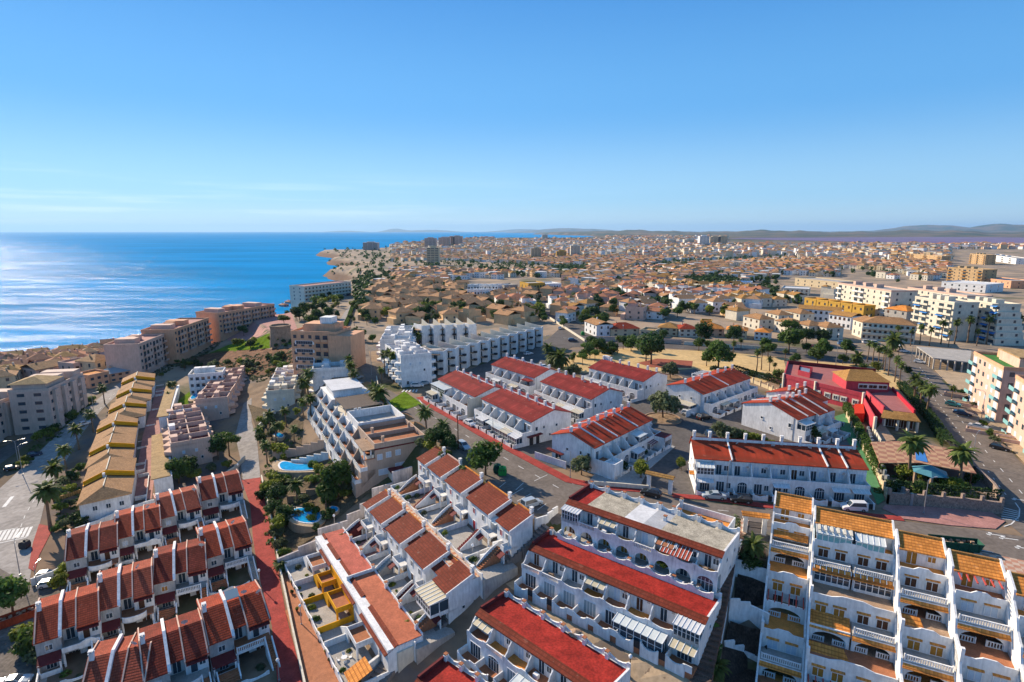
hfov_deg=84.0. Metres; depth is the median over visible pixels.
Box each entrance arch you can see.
[645,470,674,494]
[741,510,769,535]
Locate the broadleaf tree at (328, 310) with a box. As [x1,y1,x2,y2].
[324,307,334,314]
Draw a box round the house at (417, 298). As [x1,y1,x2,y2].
[402,296,422,302]
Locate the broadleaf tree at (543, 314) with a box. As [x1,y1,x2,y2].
[538,312,546,320]
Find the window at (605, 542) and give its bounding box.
[603,539,608,546]
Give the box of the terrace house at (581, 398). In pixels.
[532,368,623,422]
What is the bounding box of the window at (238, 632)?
[234,627,242,639]
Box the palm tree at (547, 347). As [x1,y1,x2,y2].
[541,342,553,363]
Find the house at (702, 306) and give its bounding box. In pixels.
[687,298,707,312]
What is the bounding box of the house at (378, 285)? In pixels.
[368,283,384,287]
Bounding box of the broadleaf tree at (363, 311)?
[359,309,369,316]
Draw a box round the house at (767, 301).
[757,293,771,306]
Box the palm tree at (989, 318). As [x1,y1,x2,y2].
[984,314,994,343]
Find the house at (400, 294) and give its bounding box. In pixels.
[391,291,410,297]
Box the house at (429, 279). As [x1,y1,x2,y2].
[423,276,434,283]
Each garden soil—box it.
[248,404,377,549]
[721,545,766,681]
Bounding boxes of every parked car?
[0,673,33,681]
[3,465,20,471]
[27,451,42,457]
[34,569,54,576]
[36,578,56,589]
[77,421,90,425]
[410,382,423,387]
[420,380,431,384]
[457,439,470,450]
[463,419,476,426]
[520,496,542,508]
[640,487,661,498]
[680,409,694,415]
[696,413,712,420]
[701,490,726,499]
[704,430,713,436]
[729,493,752,503]
[839,500,867,512]
[898,349,909,352]
[913,358,924,363]
[945,400,961,406]
[953,409,972,416]
[968,422,989,428]
[989,441,1011,451]
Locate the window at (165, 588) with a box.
[161,585,167,591]
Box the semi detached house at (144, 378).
[120,371,163,397]
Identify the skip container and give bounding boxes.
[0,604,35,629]
[928,534,984,552]
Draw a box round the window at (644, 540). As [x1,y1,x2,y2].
[641,531,648,545]
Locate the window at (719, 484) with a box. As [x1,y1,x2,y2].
[716,481,724,491]
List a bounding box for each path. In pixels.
[134,387,165,498]
[228,312,296,340]
[235,398,259,479]
[278,570,338,681]
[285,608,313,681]
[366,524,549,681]
[379,490,479,578]
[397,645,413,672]
[401,516,479,601]
[506,578,689,681]
[639,358,692,367]
[689,534,743,681]
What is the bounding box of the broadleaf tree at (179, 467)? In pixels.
[164,457,193,483]
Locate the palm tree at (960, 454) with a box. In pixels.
[945,438,982,477]
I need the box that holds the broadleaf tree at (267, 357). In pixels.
[265,354,271,360]
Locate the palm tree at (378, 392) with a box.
[369,384,389,405]
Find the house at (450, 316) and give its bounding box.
[437,308,458,323]
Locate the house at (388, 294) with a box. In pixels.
[382,291,397,296]
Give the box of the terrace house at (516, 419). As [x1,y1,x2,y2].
[466,383,572,448]
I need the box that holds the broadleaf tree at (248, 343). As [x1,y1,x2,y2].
[245,340,255,348]
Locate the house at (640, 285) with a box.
[633,283,648,287]
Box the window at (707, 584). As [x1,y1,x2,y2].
[696,575,713,591]
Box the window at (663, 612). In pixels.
[660,607,667,622]
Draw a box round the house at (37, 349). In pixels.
[27,347,47,351]
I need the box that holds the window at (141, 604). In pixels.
[138,600,145,609]
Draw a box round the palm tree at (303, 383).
[295,376,311,405]
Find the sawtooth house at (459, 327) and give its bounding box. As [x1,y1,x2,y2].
[452,318,464,340]
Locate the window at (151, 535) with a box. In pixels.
[149,532,154,539]
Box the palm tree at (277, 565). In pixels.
[271,560,286,571]
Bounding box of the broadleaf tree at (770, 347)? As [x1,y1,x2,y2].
[763,343,776,356]
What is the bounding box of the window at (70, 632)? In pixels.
[65,626,75,639]
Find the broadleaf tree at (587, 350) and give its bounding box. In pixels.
[584,345,593,358]
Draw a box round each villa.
[21,359,60,377]
[57,357,82,371]
[73,354,106,371]
[82,369,109,388]
[103,365,130,382]
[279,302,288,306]
[467,284,477,288]
[473,284,483,288]
[474,288,484,294]
[479,288,489,293]
[492,284,501,288]
[584,317,613,335]
[609,321,640,336]
[640,327,659,336]
[658,321,677,335]
[677,322,696,336]
[700,319,711,322]
[706,321,724,336]
[726,323,747,338]
[743,312,774,329]
[754,325,772,339]
[765,308,793,324]
[774,316,799,332]
[785,307,815,320]
[798,304,843,321]
[799,318,818,337]
[804,297,825,305]
[816,299,833,305]
[817,320,844,339]
[828,300,848,306]
[828,309,863,329]
[840,302,861,311]
[852,303,875,316]
[852,315,869,337]
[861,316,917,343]
[884,304,913,320]
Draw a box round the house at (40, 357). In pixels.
[27,351,52,362]
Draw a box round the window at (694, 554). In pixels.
[691,551,696,557]
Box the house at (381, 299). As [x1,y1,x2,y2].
[375,296,391,302]
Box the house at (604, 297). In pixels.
[599,292,610,303]
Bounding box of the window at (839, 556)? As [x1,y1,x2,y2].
[834,551,845,561]
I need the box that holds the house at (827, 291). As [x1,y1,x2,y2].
[820,285,837,298]
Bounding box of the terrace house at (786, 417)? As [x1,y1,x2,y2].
[741,392,833,443]
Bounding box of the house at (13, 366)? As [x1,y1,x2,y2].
[0,362,22,379]
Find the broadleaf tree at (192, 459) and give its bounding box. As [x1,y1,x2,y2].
[182,455,198,469]
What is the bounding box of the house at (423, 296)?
[417,291,432,300]
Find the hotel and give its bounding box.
[289,280,351,307]
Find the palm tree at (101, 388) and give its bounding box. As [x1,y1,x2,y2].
[96,383,107,403]
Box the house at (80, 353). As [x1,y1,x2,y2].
[69,348,85,357]
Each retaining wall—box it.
[277,466,411,570]
[361,539,502,679]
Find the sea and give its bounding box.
[0,232,592,351]
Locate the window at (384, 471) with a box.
[378,468,387,475]
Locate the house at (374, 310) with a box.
[358,303,381,319]
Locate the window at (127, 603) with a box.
[123,597,132,609]
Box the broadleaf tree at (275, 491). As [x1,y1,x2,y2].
[265,482,288,500]
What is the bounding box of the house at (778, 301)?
[772,295,786,306]
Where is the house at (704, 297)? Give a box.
[696,294,713,300]
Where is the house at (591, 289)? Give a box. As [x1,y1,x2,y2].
[584,287,600,291]
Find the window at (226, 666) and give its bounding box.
[219,664,228,670]
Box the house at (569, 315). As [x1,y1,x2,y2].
[555,308,576,322]
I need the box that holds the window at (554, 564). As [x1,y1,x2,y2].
[552,561,557,574]
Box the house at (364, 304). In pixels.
[358,301,377,308]
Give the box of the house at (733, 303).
[720,301,745,315]
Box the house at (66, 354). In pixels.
[53,350,77,358]
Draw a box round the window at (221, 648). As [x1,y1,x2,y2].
[218,644,225,652]
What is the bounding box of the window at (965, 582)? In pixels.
[960,573,973,587]
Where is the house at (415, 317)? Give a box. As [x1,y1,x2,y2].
[405,311,428,324]
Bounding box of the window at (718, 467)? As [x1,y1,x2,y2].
[716,464,721,473]
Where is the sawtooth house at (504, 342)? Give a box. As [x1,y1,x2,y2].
[490,329,509,356]
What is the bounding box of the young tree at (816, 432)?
[810,425,821,441]
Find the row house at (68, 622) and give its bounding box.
[32,583,103,681]
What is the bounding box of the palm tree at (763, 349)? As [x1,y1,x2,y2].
[759,344,766,369]
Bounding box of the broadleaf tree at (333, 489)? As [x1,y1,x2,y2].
[315,480,339,504]
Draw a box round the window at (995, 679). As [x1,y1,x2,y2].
[992,676,1008,681]
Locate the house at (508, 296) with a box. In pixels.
[496,295,514,300]
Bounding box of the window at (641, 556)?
[639,553,646,560]
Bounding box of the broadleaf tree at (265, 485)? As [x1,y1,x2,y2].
[260,479,271,490]
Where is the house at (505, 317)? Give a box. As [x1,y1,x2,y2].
[493,309,525,324]
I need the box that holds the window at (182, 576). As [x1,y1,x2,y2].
[178,572,185,583]
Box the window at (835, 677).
[830,671,843,681]
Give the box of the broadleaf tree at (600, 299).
[595,297,604,303]
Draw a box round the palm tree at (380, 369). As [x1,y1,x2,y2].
[377,366,384,382]
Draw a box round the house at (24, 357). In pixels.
[7,353,33,359]
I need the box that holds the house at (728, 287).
[721,283,738,290]
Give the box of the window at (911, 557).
[905,551,917,564]
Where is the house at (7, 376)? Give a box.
[0,367,18,388]
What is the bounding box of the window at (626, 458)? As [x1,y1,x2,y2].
[624,454,628,462]
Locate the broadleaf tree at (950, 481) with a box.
[946,477,962,492]
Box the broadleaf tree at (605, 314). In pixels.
[599,312,609,319]
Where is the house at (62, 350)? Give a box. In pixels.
[52,348,75,351]
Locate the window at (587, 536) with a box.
[585,533,591,539]
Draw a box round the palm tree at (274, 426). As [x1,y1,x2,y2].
[269,420,281,441]
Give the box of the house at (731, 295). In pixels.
[722,292,738,299]
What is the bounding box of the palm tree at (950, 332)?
[947,330,952,346]
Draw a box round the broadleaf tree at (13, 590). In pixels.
[0,574,30,611]
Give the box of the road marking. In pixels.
[0,338,1022,552]
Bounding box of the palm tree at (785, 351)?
[783,348,789,360]
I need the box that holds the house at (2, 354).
[0,352,17,360]
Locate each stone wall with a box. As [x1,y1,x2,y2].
[887,488,1004,513]
[974,467,1003,500]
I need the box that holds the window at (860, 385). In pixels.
[858,384,867,387]
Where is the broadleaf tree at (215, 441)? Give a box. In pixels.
[206,432,226,459]
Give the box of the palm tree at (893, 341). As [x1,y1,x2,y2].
[882,330,907,351]
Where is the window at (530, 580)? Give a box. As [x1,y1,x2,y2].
[525,572,535,588]
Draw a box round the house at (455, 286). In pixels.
[445,284,463,289]
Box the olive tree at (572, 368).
[564,363,582,374]
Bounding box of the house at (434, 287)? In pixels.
[423,284,441,289]
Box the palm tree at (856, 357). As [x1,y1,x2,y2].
[848,350,867,365]
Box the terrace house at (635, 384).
[584,355,666,402]
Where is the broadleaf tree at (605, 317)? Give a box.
[600,314,608,321]
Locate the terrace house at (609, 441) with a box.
[535,401,671,479]
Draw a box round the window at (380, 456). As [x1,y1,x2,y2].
[377,454,382,459]
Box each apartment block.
[161,401,218,466]
[191,365,246,420]
[261,364,301,414]
[309,359,350,391]
[376,324,417,361]
[382,340,435,386]
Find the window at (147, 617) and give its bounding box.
[142,615,150,620]
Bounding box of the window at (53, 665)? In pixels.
[46,662,57,669]
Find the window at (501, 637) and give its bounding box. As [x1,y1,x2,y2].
[499,632,504,646]
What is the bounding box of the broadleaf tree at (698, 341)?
[693,337,705,350]
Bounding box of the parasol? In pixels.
[568,628,582,637]
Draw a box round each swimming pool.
[188,393,197,403]
[272,432,284,440]
[272,460,314,480]
[287,506,325,533]
[329,506,339,514]
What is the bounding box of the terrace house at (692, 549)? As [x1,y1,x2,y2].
[557,480,739,599]
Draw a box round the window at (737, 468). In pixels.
[734,466,740,475]
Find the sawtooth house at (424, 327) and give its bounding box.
[413,319,430,345]
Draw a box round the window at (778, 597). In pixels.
[772,593,781,600]
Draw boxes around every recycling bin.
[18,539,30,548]
[493,463,500,472]
[498,465,506,475]
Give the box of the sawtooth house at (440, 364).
[426,343,447,374]
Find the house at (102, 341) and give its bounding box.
[100,337,116,343]
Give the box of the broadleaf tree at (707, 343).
[704,340,712,346]
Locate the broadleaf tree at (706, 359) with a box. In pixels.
[701,353,711,365]
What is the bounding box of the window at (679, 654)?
[676,650,692,663]
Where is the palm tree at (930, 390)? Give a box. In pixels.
[918,380,940,414]
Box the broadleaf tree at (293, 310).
[289,306,302,318]
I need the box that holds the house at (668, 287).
[665,285,681,290]
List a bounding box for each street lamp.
[14,533,20,575]
[34,558,40,596]
[276,658,279,680]
[563,450,570,477]
[923,476,937,512]
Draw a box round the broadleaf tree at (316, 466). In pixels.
[313,463,323,471]
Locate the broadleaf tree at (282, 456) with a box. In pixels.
[279,452,286,459]
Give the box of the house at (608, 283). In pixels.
[600,281,614,286]
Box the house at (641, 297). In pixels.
[633,295,649,299]
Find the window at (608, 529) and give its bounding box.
[604,525,610,531]
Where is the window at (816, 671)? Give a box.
[811,665,823,677]
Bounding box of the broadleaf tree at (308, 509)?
[305,506,311,511]
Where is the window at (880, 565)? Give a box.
[875,560,887,571]
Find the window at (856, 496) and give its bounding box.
[853,494,864,499]
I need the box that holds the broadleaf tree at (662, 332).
[659,329,667,336]
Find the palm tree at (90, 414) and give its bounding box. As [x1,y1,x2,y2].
[83,409,97,431]
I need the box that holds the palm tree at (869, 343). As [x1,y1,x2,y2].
[865,340,874,361]
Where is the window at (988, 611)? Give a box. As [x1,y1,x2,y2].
[983,606,998,618]
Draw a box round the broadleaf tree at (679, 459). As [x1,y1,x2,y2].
[676,455,685,464]
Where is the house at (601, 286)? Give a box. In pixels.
[592,283,608,289]
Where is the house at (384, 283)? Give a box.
[374,280,390,286]
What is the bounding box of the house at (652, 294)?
[644,288,658,296]
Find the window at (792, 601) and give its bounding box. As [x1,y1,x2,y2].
[788,598,798,605]
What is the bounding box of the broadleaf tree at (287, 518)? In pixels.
[282,516,289,527]
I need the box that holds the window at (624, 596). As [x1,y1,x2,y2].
[622,592,627,599]
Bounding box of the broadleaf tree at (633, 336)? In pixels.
[627,334,636,338]
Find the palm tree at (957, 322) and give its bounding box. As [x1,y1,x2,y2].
[952,319,963,343]
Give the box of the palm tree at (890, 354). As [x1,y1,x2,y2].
[884,350,894,375]
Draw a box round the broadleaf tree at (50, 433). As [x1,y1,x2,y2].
[44,430,54,438]
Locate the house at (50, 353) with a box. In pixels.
[43,350,54,356]
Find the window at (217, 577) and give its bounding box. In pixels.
[211,575,219,580]
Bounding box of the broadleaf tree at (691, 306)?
[689,303,699,309]
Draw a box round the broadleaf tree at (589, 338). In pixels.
[586,336,596,342]
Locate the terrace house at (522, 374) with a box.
[486,353,561,394]
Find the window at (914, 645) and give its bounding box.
[906,639,920,651]
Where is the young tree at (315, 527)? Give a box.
[312,522,319,530]
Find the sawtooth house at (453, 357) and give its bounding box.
[438,341,459,371]
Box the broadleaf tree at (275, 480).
[270,479,279,484]
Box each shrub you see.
[7,621,33,641]
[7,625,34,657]
[15,460,28,466]
[21,647,36,664]
[38,428,48,434]
[48,422,61,430]
[49,524,59,531]
[51,502,68,512]
[54,476,70,485]
[56,518,72,527]
[62,483,76,491]
[62,499,76,507]
[64,409,76,418]
[65,470,80,480]
[67,511,80,522]
[74,515,88,526]
[75,462,85,470]
[87,396,96,402]
[186,468,201,478]
[194,361,202,366]
[205,462,216,470]
[206,359,220,365]
[221,459,232,468]
[231,338,244,346]
[240,358,255,367]
[241,360,254,367]
[254,489,266,499]
[266,429,276,434]
[266,469,279,479]
[267,527,285,537]
[270,356,281,365]
[270,442,288,453]
[271,537,288,549]
[274,351,284,358]
[276,362,288,367]
[277,547,290,554]
[278,478,285,482]
[279,473,291,484]
[290,509,303,516]
[293,493,310,505]
[302,502,313,507]
[303,314,317,321]
[303,474,312,482]
[307,460,317,467]
[308,474,319,483]
[310,295,322,303]
[311,506,319,513]
[319,496,330,503]
[319,507,335,519]
[335,294,343,300]
[339,489,351,497]
[340,482,352,490]
[349,300,356,304]
[414,437,424,446]
[423,440,435,449]
[437,450,451,457]
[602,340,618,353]
[656,561,667,567]
[709,365,717,370]
[738,549,759,570]
[740,429,751,439]
[747,558,763,569]
[748,370,757,375]
[749,432,760,439]
[771,369,783,377]
[858,363,868,367]
[885,479,905,491]
[894,463,913,478]
[904,366,912,372]
[910,466,926,479]
[911,480,925,493]
[926,476,941,482]
[939,476,964,492]
[956,389,965,393]
[963,473,983,483]
[978,419,988,425]
[986,428,993,435]
[988,434,1001,441]
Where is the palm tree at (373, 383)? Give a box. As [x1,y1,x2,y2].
[364,379,386,395]
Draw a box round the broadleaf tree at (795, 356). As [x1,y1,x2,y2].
[789,353,800,360]
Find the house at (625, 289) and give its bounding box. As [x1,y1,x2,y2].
[622,285,632,291]
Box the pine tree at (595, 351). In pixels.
[591,349,599,361]
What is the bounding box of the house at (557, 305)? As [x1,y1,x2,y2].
[550,300,568,314]
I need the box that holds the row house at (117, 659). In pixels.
[82,632,152,681]
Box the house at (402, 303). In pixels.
[398,298,417,306]
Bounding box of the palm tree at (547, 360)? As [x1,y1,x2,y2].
[542,348,560,366]
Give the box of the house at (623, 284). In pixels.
[618,281,631,290]
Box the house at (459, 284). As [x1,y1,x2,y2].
[448,281,464,286]
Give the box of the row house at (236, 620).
[196,579,280,681]
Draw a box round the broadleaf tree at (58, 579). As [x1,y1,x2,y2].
[47,572,69,589]
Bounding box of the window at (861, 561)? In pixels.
[857,556,868,566]
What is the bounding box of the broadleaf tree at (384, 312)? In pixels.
[380,306,391,318]
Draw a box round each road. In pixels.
[0,382,120,582]
[0,393,90,463]
[339,306,349,320]
[360,344,1023,559]
[425,297,931,502]
[886,354,1023,535]
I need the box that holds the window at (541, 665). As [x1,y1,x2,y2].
[538,659,544,675]
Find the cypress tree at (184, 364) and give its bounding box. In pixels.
[182,359,186,368]
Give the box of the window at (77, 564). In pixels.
[73,562,79,567]
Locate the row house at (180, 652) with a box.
[137,608,211,681]
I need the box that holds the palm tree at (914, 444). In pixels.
[897,429,932,480]
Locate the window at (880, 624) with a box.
[875,619,888,630]
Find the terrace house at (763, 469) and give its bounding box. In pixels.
[688,430,874,509]
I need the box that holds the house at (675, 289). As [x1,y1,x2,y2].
[671,287,691,292]
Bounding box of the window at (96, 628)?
[91,626,98,631]
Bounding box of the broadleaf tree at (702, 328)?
[694,322,713,338]
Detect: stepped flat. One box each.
[755,631,804,681]
[761,573,808,648]
[766,491,813,598]
[803,640,895,681]
[806,586,899,681]
[807,505,897,622]
[894,529,954,649]
[897,613,955,681]
[946,548,1020,681]
[954,643,1019,681]
[1006,570,1023,681]
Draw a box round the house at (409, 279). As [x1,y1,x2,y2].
[397,278,411,280]
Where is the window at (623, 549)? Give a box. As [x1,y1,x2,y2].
[621,546,627,553]
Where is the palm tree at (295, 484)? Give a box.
[286,475,304,500]
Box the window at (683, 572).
[679,569,687,576]
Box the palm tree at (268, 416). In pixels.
[261,408,275,435]
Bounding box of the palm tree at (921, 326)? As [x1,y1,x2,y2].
[917,323,925,343]
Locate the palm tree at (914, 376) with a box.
[907,372,925,396]
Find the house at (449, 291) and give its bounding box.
[441,288,458,294]
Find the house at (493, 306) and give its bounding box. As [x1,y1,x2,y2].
[486,303,511,318]
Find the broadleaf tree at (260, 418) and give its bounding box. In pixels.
[255,415,267,427]
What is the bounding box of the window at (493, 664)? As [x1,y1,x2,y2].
[488,655,498,673]
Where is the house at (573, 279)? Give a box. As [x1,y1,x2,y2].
[564,276,580,284]
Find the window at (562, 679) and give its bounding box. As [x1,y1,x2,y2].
[560,674,566,681]
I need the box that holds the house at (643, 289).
[638,287,649,293]
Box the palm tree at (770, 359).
[766,355,772,370]
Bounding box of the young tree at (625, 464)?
[623,460,628,469]
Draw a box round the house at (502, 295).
[494,293,507,301]
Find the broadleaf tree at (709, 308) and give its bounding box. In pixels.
[705,305,712,311]
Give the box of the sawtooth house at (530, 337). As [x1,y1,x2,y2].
[517,323,534,348]
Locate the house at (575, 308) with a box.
[562,305,579,317]
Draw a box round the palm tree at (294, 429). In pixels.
[287,424,297,441]
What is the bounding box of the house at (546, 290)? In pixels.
[540,284,555,296]
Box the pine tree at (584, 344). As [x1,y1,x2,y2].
[580,341,593,348]
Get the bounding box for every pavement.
[28,524,51,570]
[416,396,903,520]
[736,519,1023,573]
[882,505,1004,528]
[935,370,1023,461]
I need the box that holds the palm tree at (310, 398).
[304,392,315,414]
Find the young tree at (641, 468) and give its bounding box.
[634,463,648,477]
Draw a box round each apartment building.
[0,388,14,441]
[7,368,87,434]
[103,334,169,374]
[141,317,212,363]
[188,365,225,395]
[195,302,275,342]
[290,315,365,378]
[307,377,425,497]
[835,281,917,316]
[907,285,992,298]
[909,253,950,259]
[910,294,979,340]
[946,266,997,281]
[960,296,1023,345]
[962,348,1023,421]
[968,253,995,264]
[994,254,1023,263]
[1001,375,1023,452]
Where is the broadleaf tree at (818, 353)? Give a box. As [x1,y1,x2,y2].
[807,346,826,362]
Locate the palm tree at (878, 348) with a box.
[874,345,883,362]
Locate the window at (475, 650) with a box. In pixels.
[470,640,480,659]
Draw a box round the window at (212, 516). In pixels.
[208,514,214,519]
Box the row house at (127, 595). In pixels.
[96,557,155,640]
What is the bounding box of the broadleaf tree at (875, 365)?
[869,361,882,370]
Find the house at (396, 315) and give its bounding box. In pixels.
[387,306,413,324]
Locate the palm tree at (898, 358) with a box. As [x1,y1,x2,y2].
[892,355,902,381]
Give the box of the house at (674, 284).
[668,282,680,285]
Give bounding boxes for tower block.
[363,242,379,249]
[424,237,436,246]
[427,246,439,264]
[438,237,450,245]
[451,235,462,244]
[531,247,540,256]
[556,250,565,255]
[570,244,579,255]
[665,239,675,242]
[683,239,693,242]
[698,235,709,244]
[709,236,720,242]
[718,236,727,243]
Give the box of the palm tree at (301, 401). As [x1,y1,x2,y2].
[297,397,307,417]
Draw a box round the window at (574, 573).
[571,569,577,582]
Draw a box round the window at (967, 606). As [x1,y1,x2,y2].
[959,600,974,612]
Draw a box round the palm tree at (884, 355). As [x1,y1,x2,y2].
[881,344,889,368]
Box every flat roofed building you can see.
[501,283,517,287]
[520,281,544,288]
[545,281,560,286]
[737,280,752,283]
[781,286,810,295]
[795,277,852,287]
[941,280,1003,292]
[986,277,1023,287]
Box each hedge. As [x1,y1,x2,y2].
[344,305,353,325]
[731,514,740,527]
[733,364,781,384]
[842,402,886,474]
[890,480,1004,500]
[896,380,954,445]
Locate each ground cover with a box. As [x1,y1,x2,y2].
[10,401,979,563]
[151,341,292,381]
[714,574,728,649]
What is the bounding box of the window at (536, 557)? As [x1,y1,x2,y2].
[534,553,539,565]
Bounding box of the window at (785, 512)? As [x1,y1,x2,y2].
[780,509,789,520]
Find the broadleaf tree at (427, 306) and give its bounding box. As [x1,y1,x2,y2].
[424,303,433,310]
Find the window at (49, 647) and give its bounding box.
[44,643,52,651]
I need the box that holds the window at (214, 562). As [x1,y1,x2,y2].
[211,560,216,565]
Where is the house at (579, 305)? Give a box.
[566,301,584,313]
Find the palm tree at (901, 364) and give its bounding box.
[895,360,906,382]
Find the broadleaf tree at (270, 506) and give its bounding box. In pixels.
[262,498,282,517]
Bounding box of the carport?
[915,346,970,372]
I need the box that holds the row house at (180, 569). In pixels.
[152,538,208,623]
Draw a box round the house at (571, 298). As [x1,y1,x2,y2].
[565,295,582,302]
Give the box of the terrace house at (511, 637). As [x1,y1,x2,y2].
[457,588,630,681]
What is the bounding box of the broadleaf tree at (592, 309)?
[589,306,601,314]
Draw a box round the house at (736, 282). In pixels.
[729,280,743,284]
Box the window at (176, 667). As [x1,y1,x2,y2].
[172,661,181,674]
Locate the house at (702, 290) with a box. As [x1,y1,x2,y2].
[692,286,710,294]
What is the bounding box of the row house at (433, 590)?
[340,488,474,664]
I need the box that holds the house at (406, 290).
[401,287,417,293]
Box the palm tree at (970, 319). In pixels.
[965,315,975,342]
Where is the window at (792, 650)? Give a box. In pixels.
[785,644,796,655]
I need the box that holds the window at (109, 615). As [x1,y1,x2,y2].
[105,612,112,619]
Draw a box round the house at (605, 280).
[599,278,611,282]
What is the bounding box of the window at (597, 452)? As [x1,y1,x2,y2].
[595,450,598,459]
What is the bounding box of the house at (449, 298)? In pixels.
[442,294,460,303]
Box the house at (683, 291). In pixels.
[676,289,693,293]
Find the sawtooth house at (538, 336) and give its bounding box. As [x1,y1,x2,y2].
[525,322,542,346]
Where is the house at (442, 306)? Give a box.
[437,302,458,312]
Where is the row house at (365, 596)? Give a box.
[284,527,422,681]
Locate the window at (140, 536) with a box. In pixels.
[136,530,143,540]
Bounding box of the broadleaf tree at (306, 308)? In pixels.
[300,306,310,312]
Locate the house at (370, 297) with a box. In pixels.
[365,293,380,301]
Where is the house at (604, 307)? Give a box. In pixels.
[600,302,618,316]
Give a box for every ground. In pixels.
[0,224,1023,681]
[555,348,921,409]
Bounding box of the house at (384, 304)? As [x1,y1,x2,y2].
[376,302,391,315]
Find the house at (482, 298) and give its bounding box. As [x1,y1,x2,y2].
[476,296,493,300]
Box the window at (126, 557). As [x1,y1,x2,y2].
[123,554,130,560]
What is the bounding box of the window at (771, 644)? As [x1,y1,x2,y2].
[767,639,777,649]
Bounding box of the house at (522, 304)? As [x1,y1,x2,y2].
[514,301,534,307]
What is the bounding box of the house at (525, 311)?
[509,305,539,321]
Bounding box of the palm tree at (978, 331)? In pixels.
[975,329,981,345]
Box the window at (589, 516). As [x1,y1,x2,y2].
[587,512,592,525]
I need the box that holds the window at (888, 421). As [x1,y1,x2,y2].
[882,419,894,426]
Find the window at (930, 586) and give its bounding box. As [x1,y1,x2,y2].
[925,581,938,592]
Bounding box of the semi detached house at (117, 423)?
[93,412,145,449]
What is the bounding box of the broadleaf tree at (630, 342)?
[624,337,637,348]
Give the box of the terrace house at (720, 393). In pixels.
[667,364,765,417]
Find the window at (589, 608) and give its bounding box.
[583,599,595,617]
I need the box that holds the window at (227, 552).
[224,548,230,558]
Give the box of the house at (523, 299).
[519,296,538,312]
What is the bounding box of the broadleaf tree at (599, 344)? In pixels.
[590,338,605,349]
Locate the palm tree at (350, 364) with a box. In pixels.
[345,360,357,371]
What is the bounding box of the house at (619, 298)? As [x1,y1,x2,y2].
[607,295,624,306]
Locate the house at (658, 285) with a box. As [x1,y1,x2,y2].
[655,283,665,287]
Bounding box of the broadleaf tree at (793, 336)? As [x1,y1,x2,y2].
[777,327,804,353]
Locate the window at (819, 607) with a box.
[815,603,826,612]
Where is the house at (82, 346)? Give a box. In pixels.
[79,343,87,348]
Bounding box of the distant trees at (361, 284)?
[324,245,980,305]
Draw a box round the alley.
[242,477,301,681]
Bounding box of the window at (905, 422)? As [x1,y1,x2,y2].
[900,421,912,428]
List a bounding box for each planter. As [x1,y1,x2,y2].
[645,412,681,424]
[667,374,682,380]
[944,391,967,397]
[951,399,976,407]
[965,425,1014,436]
[996,434,1019,444]
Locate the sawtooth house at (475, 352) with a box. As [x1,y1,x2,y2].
[460,336,480,364]
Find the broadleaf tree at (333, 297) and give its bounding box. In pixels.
[331,295,338,302]
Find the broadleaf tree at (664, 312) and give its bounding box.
[657,308,668,315]
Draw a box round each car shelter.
[151,433,173,492]
[157,385,179,432]
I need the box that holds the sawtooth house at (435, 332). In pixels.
[429,318,441,345]
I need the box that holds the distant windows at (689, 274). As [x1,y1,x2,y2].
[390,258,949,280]
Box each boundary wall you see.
[30,568,56,585]
[53,489,80,501]
[76,499,154,527]
[195,456,245,488]
[261,475,305,681]
[272,437,328,458]
[287,481,343,503]
[288,452,328,463]
[534,506,557,529]
[550,317,584,341]
[588,480,648,488]
[594,336,681,343]
[684,341,796,351]
[720,539,741,644]
[723,639,757,661]
[728,598,769,628]
[735,559,766,582]
[750,377,777,390]
[846,411,889,503]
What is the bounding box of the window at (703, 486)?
[699,483,709,490]
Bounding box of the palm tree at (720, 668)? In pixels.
[709,649,731,681]
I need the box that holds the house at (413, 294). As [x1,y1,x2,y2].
[408,292,419,296]
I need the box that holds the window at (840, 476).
[838,473,843,478]
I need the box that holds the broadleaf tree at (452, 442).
[444,434,458,454]
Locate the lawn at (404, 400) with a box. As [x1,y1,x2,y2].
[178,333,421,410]
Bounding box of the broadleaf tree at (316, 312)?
[309,309,321,316]
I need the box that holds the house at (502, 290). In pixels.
[490,288,504,293]
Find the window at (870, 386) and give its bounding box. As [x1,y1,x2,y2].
[868,385,877,388]
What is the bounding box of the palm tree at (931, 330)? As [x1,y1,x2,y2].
[929,327,934,345]
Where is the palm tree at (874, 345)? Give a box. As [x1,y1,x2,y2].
[870,341,879,361]
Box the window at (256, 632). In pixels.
[252,628,259,637]
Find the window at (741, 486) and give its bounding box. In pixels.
[736,482,746,492]
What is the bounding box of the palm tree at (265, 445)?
[258,439,272,464]
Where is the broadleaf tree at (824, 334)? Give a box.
[814,329,832,340]
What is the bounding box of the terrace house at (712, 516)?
[663,497,735,527]
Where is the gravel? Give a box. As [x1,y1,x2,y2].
[590,445,674,484]
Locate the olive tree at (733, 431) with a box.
[725,426,741,438]
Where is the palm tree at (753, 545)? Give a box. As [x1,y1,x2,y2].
[740,531,768,559]
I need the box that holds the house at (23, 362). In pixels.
[1,358,31,364]
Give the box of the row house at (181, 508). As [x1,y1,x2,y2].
[153,484,204,545]
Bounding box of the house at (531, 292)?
[521,290,545,300]
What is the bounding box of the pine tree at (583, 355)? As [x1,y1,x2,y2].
[576,353,588,364]
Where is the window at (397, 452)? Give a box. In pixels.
[395,449,400,455]
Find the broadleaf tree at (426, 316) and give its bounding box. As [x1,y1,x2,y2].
[424,313,430,322]
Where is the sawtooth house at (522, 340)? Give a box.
[508,325,526,351]
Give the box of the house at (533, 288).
[525,285,538,290]
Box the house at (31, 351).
[23,349,36,354]
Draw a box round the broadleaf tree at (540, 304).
[534,302,545,307]
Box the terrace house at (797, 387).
[766,381,843,426]

